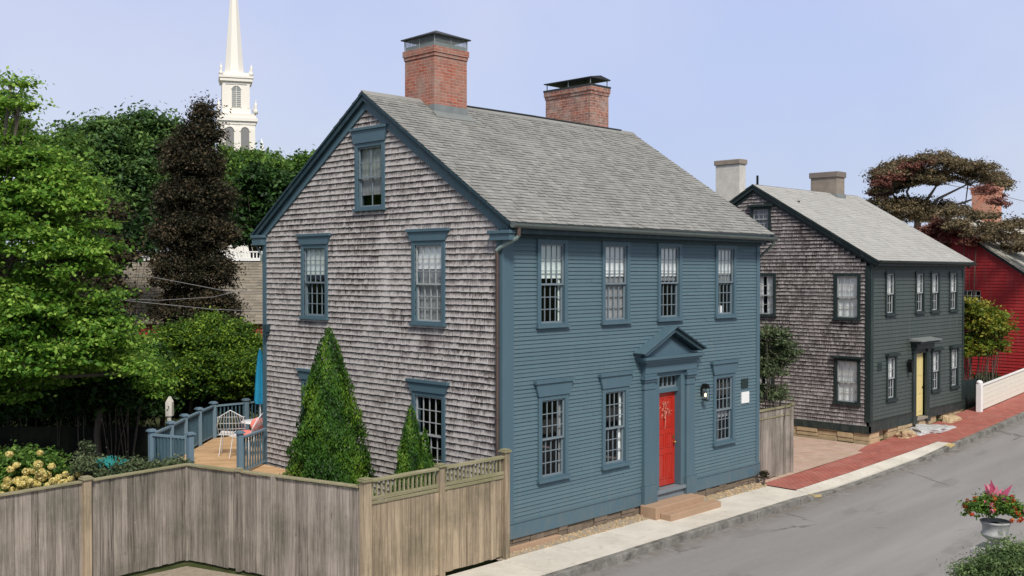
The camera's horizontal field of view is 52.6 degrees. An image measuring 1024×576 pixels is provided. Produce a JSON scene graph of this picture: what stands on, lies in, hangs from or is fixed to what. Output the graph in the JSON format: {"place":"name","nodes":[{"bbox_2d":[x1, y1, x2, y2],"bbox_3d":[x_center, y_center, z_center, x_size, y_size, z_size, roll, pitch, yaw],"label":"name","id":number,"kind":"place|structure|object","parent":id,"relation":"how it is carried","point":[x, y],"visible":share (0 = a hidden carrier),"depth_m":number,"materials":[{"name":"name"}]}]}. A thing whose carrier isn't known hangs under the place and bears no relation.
{"place":"outdoors","nodes":[
{"label":"outdoors","id":0,"kind":"place"},
{"bbox_2d":[144,566,242,575],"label":"driveway","id":1,"kind":"structure","parent":0,"point":[187,571],"depth_m":18.79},
{"bbox_2d":[0,405,975,575],"bbox_3d":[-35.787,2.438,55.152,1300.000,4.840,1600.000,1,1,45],"label":"ground","id":2,"kind":"structure","parent":0,"point":[183,563],"depth_m":19.50,"materials":[{"name":"soil"}]},
{"bbox_2d":[0,439,82,492],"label":"hydrangea bush","id":3,"kind":"object","parent":2,"relation":"on","point":[47,467],"visible":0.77,"depth_m":21.53,"materials":[{"name":"green plant"}]},
{"bbox_2d":[8,124,137,232],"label":"oak tree","id":4,"kind":"object","parent":2,"relation":"on","point":[70,143],"visible":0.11,"depth_m":45.25,"materials":[{"name":"green plant"}]},
{"bbox_2d":[0,427,163,485],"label":"dark fence","id":5,"kind":"object","parent":2,"relation":"on","point":[43,437],"visible":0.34,"depth_m":26.93,"materials":[{"name":"black wood"}]},
{"bbox_2d":[65,438,98,480],"bbox_3d":[-8.831,4.184,21.378,0.533,2.119,0.655,1,1,45],"label":"tall weed","id":6,"kind":"object","parent":2,"relation":"on","point":[87,446],"visible":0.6,"depth_m":21.32,"materials":[{"name":"green plant"}]},
{"bbox_2d":[0,66,169,405],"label":"leafy tree","id":7,"kind":"object","parent":2,"relation":"on","point":[54,328],"visible":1,"depth_m":23.77,"materials":[{"name":"green plant"}]},
{"bbox_2d":[4,202,167,324],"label":"thicket","id":8,"kind":"object","parent":2,"relation":"on","point":[136,230],"visible":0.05,"depth_m":43.59,"materials":[{"name":"green plant"}]},
{"bbox_2d":[0,332,184,457],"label":"shade tree","id":9,"kind":"object","parent":2,"relation":"on","point":[158,388],"visible":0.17,"depth_m":26.81,"materials":[{"name":"green plant"}]},
{"bbox_2d":[0,368,194,475],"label":"thicket","id":10,"kind":"object","parent":2,"relation":"on","point":[74,400],"visible":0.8,"depth_m":26.50,"materials":[{"name":"green plant"}]},
{"bbox_2d":[0,322,196,426],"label":"thicket","id":11,"kind":"object","parent":2,"relation":"on","point":[37,422],"visible":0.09,"depth_m":29.62,"materials":[{"name":"green plant"}]},
{"bbox_2d":[66,197,156,426],"bbox_3d":[-13.873,0.998,34.001,3.351,8.096,3.978,1,1,45],"label":"leafy tree","id":12,"kind":"object","parent":2,"relation":"on","point":[119,215],"visible":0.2,"depth_m":33.74,"materials":[{"name":"green plant"}]},
{"bbox_2d":[65,447,195,477],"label":"garden perennials","id":13,"kind":"object","parent":2,"relation":"on","point":[134,464],"visible":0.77,"depth_m":20.88,"materials":[{"name":"green plant"}]},
{"bbox_2d":[96,455,128,474],"bbox_3d":[-8.093,3.603,20.958,0.694,0.447,0.016,0,1,0],"label":"garden netting","id":14,"kind":"object","parent":13,"relation":"on","point":[107,459],"visible":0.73,"depth_m":20.95,"materials":[{"name":"teal plastic"}]},
{"bbox_2d":[39,96,234,243],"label":"oak tree","id":15,"kind":"object","parent":2,"relation":"on","point":[130,142],"visible":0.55,"depth_m":50.09,"materials":[{"name":"green plant"}]},
{"bbox_2d":[165,396,173,420],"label":"bird house","id":16,"kind":"structure","parent":2,"relation":"on","point":[169,412],"depth_m":29.47,"materials":[{"name":"beige paint"}]},
{"bbox_2d":[83,251,262,336],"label":"house","id":17,"kind":"structure","parent":2,"relation":"on","point":[254,300],"depth_m":47.63,"materials":[{"name":"beige wood"}]},
{"bbox_2d":[0,463,359,575],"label":"board fence","id":18,"kind":"object","parent":2,"relation":"on","point":[239,520],"visible":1,"depth_m":18.32,"materials":[{"name":"grey wood"}]},
{"bbox_2d":[107,331,259,437],"bbox_3d":[-10.322,3.206,33.711,7.719,3.710,4.184,0,1,-5],"label":"thicket","id":19,"kind":"object","parent":2,"relation":"on","point":[204,403],"visible":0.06,"depth_m":32.63,"materials":[{"name":"green plant"}]},
{"bbox_2d":[134,90,254,335],"bbox_3d":[-11.394,-1.043,36.960,3.859,12.096,4.400,1,1,45],"label":"copper beech","id":20,"kind":"object","parent":2,"relation":"on","point":[197,202],"visible":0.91,"depth_m":36.32,"materials":[{"name":"brown plant"}]},
{"bbox_2d":[133,305,262,437],"bbox_3d":[-9.512,2.822,31.629,7.697,4.534,3.481,0,1,2],"label":"tree","id":21,"kind":"object","parent":2,"relation":"on","point":[224,352],"visible":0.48,"depth_m":31.15,"materials":[{"name":"green plant"}]},
{"bbox_2d":[118,156,298,257],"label":"thicket","id":22,"kind":"object","parent":2,"relation":"on","point":[270,190],"visible":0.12,"depth_m":54.94,"materials":[{"name":"green plant"}]},
{"bbox_2d":[146,398,289,476],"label":"deck","id":23,"kind":"structure","parent":2,"relation":"on","point":[185,435],"depth_m":26.30,"materials":[{"name":"blue paint"}]},
{"bbox_2d":[217,410,245,454],"bbox_3d":[-7.274,3.732,26.936,0.725,1.236,0.888,0,1,-9],"label":"wire chair","id":24,"kind":"object","parent":23,"relation":"on","point":[223,433],"visible":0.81,"depth_m":26.65,"materials":[{"name":"white metal"}]},
{"bbox_2d":[229,413,262,458],"bbox_3d":[-6.723,3.737,26.621,0.886,1.235,0.724,0,1,18],"label":"wire chair","id":25,"kind":"object","parent":23,"relation":"on","point":[256,422],"visible":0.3,"depth_m":26.40,"materials":[{"name":"white metal"}]},
{"bbox_2d":[242,417,262,434],"bbox_3d":[-6.764,3.559,26.620,0.683,0.488,0.509,0,1,26],"label":"seat cushion","id":26,"kind":"object","parent":25,"relation":"on","point":[253,421],"visible":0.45,"depth_m":26.49,"materials":[{"name":"pink fabric"}]},
{"bbox_2d":[241,419,252,449],"bbox_3d":[-6.825,3.968,28.065,1.040,0.734,1.040,1,1,45],"label":"patio table","id":27,"kind":"object","parent":23,"relation":"on","point":[247,421],"visible":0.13,"depth_m":27.93,"materials":[{"name":"white metal"}]},
{"bbox_2d":[254,348,262,414],"bbox_3d":[-6.943,2.991,28.550,0.327,2.664,0.327,0,1,-23],"label":"patio umbrella","id":28,"kind":"object","parent":23,"relation":"on","point":[258,395],"visible":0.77,"depth_m":28.45,"materials":[{"name":"blue fabric"}]},
{"bbox_2d":[210,0,264,257],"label":"church","id":29,"kind":"structure","parent":2,"relation":"on","point":[235,81],"depth_m":157.65,"materials":[{"name":"beige paint"}]},
{"bbox_2d":[221,83,222,110],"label":"louvre window","id":30,"kind":"structure","parent":29,"relation":"in","point":[222,83],"depth_m":157.13,"materials":[{"name":"beige paint"}]},
{"bbox_2d":[223,83,249,108],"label":"louvre window","id":31,"kind":"structure","parent":29,"relation":"in","point":[236,91],"depth_m":157.63,"materials":[{"name":"beige paint"}]},
{"bbox_2d":[213,139,294,257],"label":"oak tree","id":32,"kind":"object","parent":2,"relation":"on","point":[238,159],"visible":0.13,"depth_m":60.55,"materials":[{"name":"green plant"}]},
{"bbox_2d":[266,144,314,176],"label":"oak tree","id":33,"kind":"object","parent":2,"relation":"on","point":[300,159],"visible":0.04,"depth_m":68.59,"materials":[{"name":"green plant"}]},
{"bbox_2d":[279,326,378,500],"bbox_3d":[-3.775,3.000,21.468,2.278,4.437,2.258,1,1,45],"label":"arborvitae","id":34,"kind":"object","parent":2,"relation":"on","point":[325,434],"visible":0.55,"depth_m":21.04,"materials":[{"name":"green plant"}]},
{"bbox_2d":[392,403,435,496],"bbox_3d":[-1.867,3.722,19.909,1.296,3.041,1.139,1,1,45],"label":"arborvitae","id":35,"kind":"object","parent":2,"relation":"on","point":[410,450],"visible":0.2,"depth_m":19.77,"materials":[{"name":"green plant"}]},
{"bbox_2d":[250,30,777,551],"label":"colonial house","id":36,"kind":"structure","parent":2,"relation":"on","point":[572,280],"depth_m":22.91,"materials":[{"name":"blue paint"}]},
{"bbox_2d":[116,270,261,293],"bbox_3d":[-9.074,-0.167,29.790,4.545,0.752,0.101,0,1,-19],"label":"cable","id":37,"kind":"object","parent":36,"relation":"attached to","point":[187,283],"visible":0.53,"depth_m":29.70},
{"bbox_2d":[122,300,262,311],"bbox_3d":[-8.837,0.494,28.910,4.620,0.455,0.240,0,1,-26],"label":"cable","id":38,"kind":"object","parent":36,"relation":"attached to","point":[192,307],"visible":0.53,"depth_m":28.82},
{"bbox_2d":[125,283,261,300],"bbox_3d":[-9.585,-0.138,29.354,7.528,0.970,0.446,-1,1,-38],"label":"cable","id":39,"kind":"object","parent":36,"relation":"attached to","point":[192,298],"visible":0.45,"depth_m":29.59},
{"bbox_2d":[296,368,325,420],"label":"window","id":40,"kind":"structure","parent":36,"relation":"in","point":[303,373],"depth_m":24.67,"materials":[{"name":"blue paint"}]},
{"bbox_2d":[295,233,331,319],"bbox_3d":[-4.624,-0.267,24.378,1.330,2.020,0.235,1,1,45],"label":"window","id":41,"kind":"structure","parent":36,"relation":"in","point":[316,256],"depth_m":24.42,"materials":[{"name":"blue paint"}]},
{"bbox_2d":[349,123,387,211],"bbox_3d":[-3.111,-2.628,22.850,1.320,1.850,0.235,1,1,45],"label":"window","id":42,"kind":"structure","parent":36,"relation":"in","point":[370,143],"depth_m":22.89,"materials":[{"name":"blue paint"}]},
{"bbox_2d":[405,228,449,326],"bbox_3d":[-1.712,-0.222,21.507,1.310,2.020,0.235,1,1,45],"label":"window","id":43,"kind":"structure","parent":36,"relation":"in","point":[428,256],"depth_m":21.56,"materials":[{"name":"blue paint"}]},
{"bbox_2d":[405,378,449,474],"bbox_3d":[-1.712,2.927,21.556,1.310,2.020,0.235,1,1,45],"label":"window","id":44,"kind":"structure","parent":36,"relation":"in","point":[419,388],"depth_m":21.44,"materials":[{"name":"blue paint"}]},
{"bbox_2d":[535,239,570,328],"bbox_3d":[0.793,-0.090,21.009,0.220,1.790,0.970,1,1,45],"label":"window","id":45,"kind":"structure","parent":36,"relation":"in","point":[552,254],"depth_m":21.06,"materials":[{"name":"blue paint"}]},
{"bbox_2d":[533,377,574,483],"bbox_3d":[0.816,2.885,21.067,0.235,2.060,1.160,1,1,45],"label":"window","id":46,"kind":"structure","parent":36,"relation":"in","point":[558,390],"depth_m":21.11,"materials":[{"name":"blue paint"}]},
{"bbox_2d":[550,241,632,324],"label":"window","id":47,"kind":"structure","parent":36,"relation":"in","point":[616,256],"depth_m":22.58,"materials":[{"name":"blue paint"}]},
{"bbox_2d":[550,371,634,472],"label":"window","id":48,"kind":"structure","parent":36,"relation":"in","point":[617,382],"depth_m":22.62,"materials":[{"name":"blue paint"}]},
{"bbox_2d":[659,391,675,486],"bbox_3d":[3.537,3.495,23.969,0.129,2.170,0.840,1,1,45],"label":"door","id":49,"kind":"structure","parent":36,"relation":"in","point":[667,441],"depth_m":24.07,"materials":[{"name":"red paint"}]},
{"bbox_2d":[659,402,672,424],"bbox_3d":[3.549,2.941,23.949,0.060,0.640,0.485,1,1,45],"label":"door wreath","id":50,"kind":"object","parent":49,"relation":"attached to","point":[664,404],"depth_m":23.94,"materials":[{"name":"brown plant"}]},
{"bbox_2d":[656,243,684,321],"bbox_3d":[3.606,-0.134,23.860,0.220,1.790,0.980,1,1,45],"label":"window","id":51,"kind":"structure","parent":36,"relation":"in","point":[669,259],"depth_m":23.93,"materials":[{"name":"blue paint"}]},
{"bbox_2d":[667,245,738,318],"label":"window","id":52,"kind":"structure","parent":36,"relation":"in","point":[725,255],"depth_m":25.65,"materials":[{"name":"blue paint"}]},
{"bbox_2d":[710,359,739,446],"bbox_3d":[5.198,2.816,25.510,0.235,2.060,1.180,1,1,45],"label":"window","id":53,"kind":"structure","parent":36,"relation":"in","point":[726,369],"depth_m":25.54,"materials":[{"name":"blue paint"}]},
{"bbox_2d":[496,482,768,560],"bbox_3d":[3.013,5.073,23.176,0.410,0.062,9.700,1,1,45],"label":"dirt strip","id":54,"kind":"object","parent":2,"relation":"on","point":[595,529],"visible":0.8,"depth_m":21.95,"materials":[{"name":"brown soil"}]},
{"bbox_2d":[499,482,766,558],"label":"loose pebbles","id":55,"kind":"object","parent":54,"relation":"on","point":[758,486],"visible":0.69,"depth_m":22.37,"materials":[{"name":"beige gravel"}]},
{"bbox_2d":[756,470,770,484],"bbox_3d":[6.434,4.897,26.472,0.355,0.499,0.316,1,1,45],"label":"foundation weed","id":56,"kind":"object","parent":54,"relation":"on","point":[763,474],"visible":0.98,"depth_m":26.46,"materials":[{"name":"green plant"}]},
{"bbox_2d":[542,436,866,482],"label":"gravel drive","id":57,"kind":"structure","parent":2,"relation":"on","point":[809,453],"depth_m":30.69,"materials":[{"name":"beige gravel"}]},
{"bbox_2d":[757,402,794,481],"bbox_3d":[6.954,4.077,27.385,0.170,1.940,1.820,1,1,45],"label":"alley fence","id":58,"kind":"object","parent":57,"relation":"on","point":[776,448],"visible":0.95,"depth_m":27.45,"materials":[{"name":"grey wood"}]},
{"bbox_2d":[541,411,1023,575],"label":"kerb","id":59,"kind":"structure","parent":2,"relation":"on","point":[620,556],"depth_m":23.01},
{"bbox_2d":[760,320,809,429],"bbox_3d":[6.947,2.983,27.701,1.738,4.255,2.092,1,1,45],"label":"alley shrub","id":60,"kind":"object","parent":2,"relation":"on","point":[771,364],"visible":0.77,"depth_m":27.45,"materials":[{"name":"green plant"}]},
{"bbox_2d":[714,159,976,444],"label":"colonial house","id":61,"kind":"structure","parent":2,"relation":"on","point":[863,299],"depth_m":33.51,"materials":[{"name":"grey wood"}]},
{"bbox_2d":[760,355,772,397],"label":"window","id":62,"kind":"structure","parent":61,"relation":"in","point":[771,379],"depth_m":34.40,"materials":[{"name":"white paint"}]},
{"bbox_2d":[760,273,776,316],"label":"window","id":63,"kind":"structure","parent":61,"relation":"in","point":[767,280],"depth_m":34.32,"materials":[{"name":"white glass"}]},
{"bbox_2d":[747,201,799,230],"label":"window","id":64,"kind":"structure","parent":61,"relation":"in","point":[761,213],"depth_m":34.39,"materials":[{"name":"white paint"}]},
{"bbox_2d":[830,355,862,405],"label":"window","id":65,"kind":"structure","parent":61,"relation":"in","point":[847,373],"depth_m":32.38,"materials":[{"name":"white glass"}]},
{"bbox_2d":[832,273,861,320],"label":"window","id":66,"kind":"structure","parent":61,"relation":"in","point":[847,286],"depth_m":32.35,"materials":[{"name":"white glass"}]},
{"bbox_2d":[884,271,897,315],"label":"window","id":67,"kind":"structure","parent":61,"relation":"in","point":[890,276],"depth_m":32.85,"materials":[{"name":"white paint"}]},
{"bbox_2d":[885,353,900,401],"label":"window","id":68,"kind":"structure","parent":61,"relation":"in","point":[891,367],"depth_m":32.92,"materials":[{"name":"white paint"}]},
{"bbox_2d":[888,271,926,313],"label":"window","id":69,"kind":"structure","parent":61,"relation":"in","point":[919,275],"depth_m":34.45,"materials":[{"name":"white paint"}]},
{"bbox_2d":[916,353,922,415],"bbox_3d":[13.502,3.213,34.434,0.099,2.090,0.820,1,1,45],"label":"door","id":70,"kind":"structure","parent":61,"relation":"in","point":[919,399],"depth_m":34.54,"materials":[{"name":"yellow paint"}]},
{"bbox_2d":[930,271,941,312],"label":"window","id":71,"kind":"structure","parent":61,"relation":"in","point":[935,275],"depth_m":35.28,"materials":[{"name":"white paint"}]},
{"bbox_2d":[931,347,943,392],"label":"window","id":72,"kind":"structure","parent":61,"relation":"in","point":[935,352],"depth_m":35.40,"materials":[{"name":"white paint"}]},
{"bbox_2d":[917,271,959,311],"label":"window","id":73,"kind":"structure","parent":61,"relation":"in","point":[953,275],"depth_m":36.43,"materials":[{"name":"white paint"}]},
{"bbox_2d":[923,345,962,396],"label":"window","id":74,"kind":"structure","parent":61,"relation":"in","point":[954,350],"depth_m":36.57,"materials":[{"name":"white paint"}]},
{"bbox_2d":[963,378,977,409],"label":"side gate","id":75,"kind":"structure","parent":61,"relation":"attached to","point":[970,393],"depth_m":37.49,"materials":[{"name":"wood"}]},
{"bbox_2d":[796,442,947,493],"bbox_3d":[10.284,5.028,28.822,0.395,0.455,8.650,1,1,45],"label":"drive apron","id":76,"kind":"object","parent":2,"relation":"on","point":[850,477],"visible":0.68,"depth_m":28.31,"materials":[{"name":"concrete"}]},
{"bbox_2d":[894,429,916,438],"bbox_3d":[12.508,4.778,32.946,0.569,0.575,0.921,1,1,45],"label":"boulder","id":77,"kind":"object","parent":2,"relation":"on","point":[905,433],"visible":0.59,"depth_m":32.71,"materials":[{"name":"beige stone"}]},
{"bbox_2d":[858,148,1023,252],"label":"spreading maple","id":78,"kind":"object","parent":2,"relation":"on","point":[891,177],"visible":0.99,"depth_m":48.44,"materials":[{"name":"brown plant"}]},
{"bbox_2d":[911,214,987,378],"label":"tree","id":79,"kind":"object","parent":2,"relation":"on","point":[928,229],"visible":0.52,"depth_m":43.39,"materials":[{"name":"plant"}]},
{"bbox_2d":[942,415,961,422],"bbox_3d":[14.945,4.647,35.258,0.525,0.653,1.101,1,1,45],"label":"boulder","id":80,"kind":"object","parent":2,"relation":"on","point":[950,418],"visible":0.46,"depth_m":35.10,"materials":[{"name":"beige stone"}]},
{"bbox_2d":[926,186,1023,379],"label":"colonial house","id":81,"kind":"structure","parent":2,"relation":"on","point":[999,274],"depth_m":42.44,"materials":[{"name":"red paint"}]},
{"bbox_2d":[964,289,982,302],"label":"window","id":82,"kind":"structure","parent":81,"relation":"in","point":[978,292],"depth_m":43.93,"materials":[{"name":"red paint"}]},
{"bbox_2d":[936,529,1023,575],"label":"foreground shrub","id":83,"kind":"object","parent":2,"relation":"on","point":[1007,560],"visible":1,"depth_m":12.39,"materials":[{"name":"green plant"}]},
{"bbox_2d":[972,371,1005,382],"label":"hedge","id":84,"kind":"object","parent":2,"relation":"on","point":[988,375],"visible":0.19,"depth_m":41.99,"materials":[{"name":"green plant"}]},
{"bbox_2d":[964,294,1020,381],"bbox_3d":[17.152,2.296,37.952,2.825,4.168,2.576,0,1,10],"label":"yellowing shrub","id":85,"kind":"object","parent":2,"relation":"on","point":[981,318],"visible":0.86,"depth_m":37.62,"materials":[{"name":"green plant"}]},
{"bbox_2d":[0,0,1023,261],"label":"sky","id":86,"kind":"structure","parent":0,"point":[792,89],"materials":[{"name":"blue"}]},
{"bbox_2d":[448,486,809,575],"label":"pavement","id":87,"kind":"structure","parent":0,"point":[547,560],"depth_m":21.15,"materials":[{"name":"concrete"}]},
{"bbox_2d":[357,448,511,575],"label":"lattice top fence","id":88,"kind":"object","parent":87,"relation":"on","point":[441,526],"visible":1,"depth_m":18.47,"materials":[{"name":"beige wood"}]},
{"bbox_2d":[580,418,1023,575],"bbox_3d":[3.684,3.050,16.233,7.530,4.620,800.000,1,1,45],"label":"road","id":89,"kind":"structure","parent":0,"point":[908,521],"depth_m":22.38,"materials":[{"name":"grey asphalt"}]},
{"bbox_2d":[765,437,937,489],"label":"brick pavement","id":90,"kind":"structure","parent":0,"point":[882,450],"depth_m":29.19,"materials":[{"name":"red brick"}]},
{"bbox_2d":[911,392,1023,442],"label":"brick pavement","id":91,"kind":"structure","parent":0,"point":[972,421],"depth_m":35.21,"materials":[{"name":"red brick"}]},
{"bbox_2d":[976,368,1023,411],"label":"white board fence","id":92,"kind":"object","parent":91,"relation":"on","point":[997,390],"visible":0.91,"depth_m":37.85,"materials":[{"name":"beige paint"}]},
{"bbox_3d":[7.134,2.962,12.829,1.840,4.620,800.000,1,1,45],"label":"far pavement","id":93,"kind":"structure","parent":0,"visible":0},
{"bbox_2d":[970,542,989,566],"bbox_3d":[6.092,4.264,13.068,0.460,1.968,0.460,1,1,45],"label":"stone pedestal","id":94,"kind":"object","parent":93,"relation":"on","point":[974,550],"visible":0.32,"depth_m":13.04,"materials":[{"name":"grey stone"}]},
{"bbox_2d":[979,517,1011,548],"bbox_3d":[6.092,3.107,13.050,0.368,0.348,0.377,1,1,45],"label":"flower urn","id":95,"kind":"object","parent":94,"relation":"on","point":[991,527],"visible":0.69,"depth_m":12.96,"materials":[{"name":"grey stone"}]},
{"bbox_2d":[956,480,1023,522],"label":"potted flowers","id":96,"kind":"object","parent":95,"relation":"in","point":[993,501],"visible":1,"depth_m":12.93,"materials":[{"name":"green plant"}]}
]}

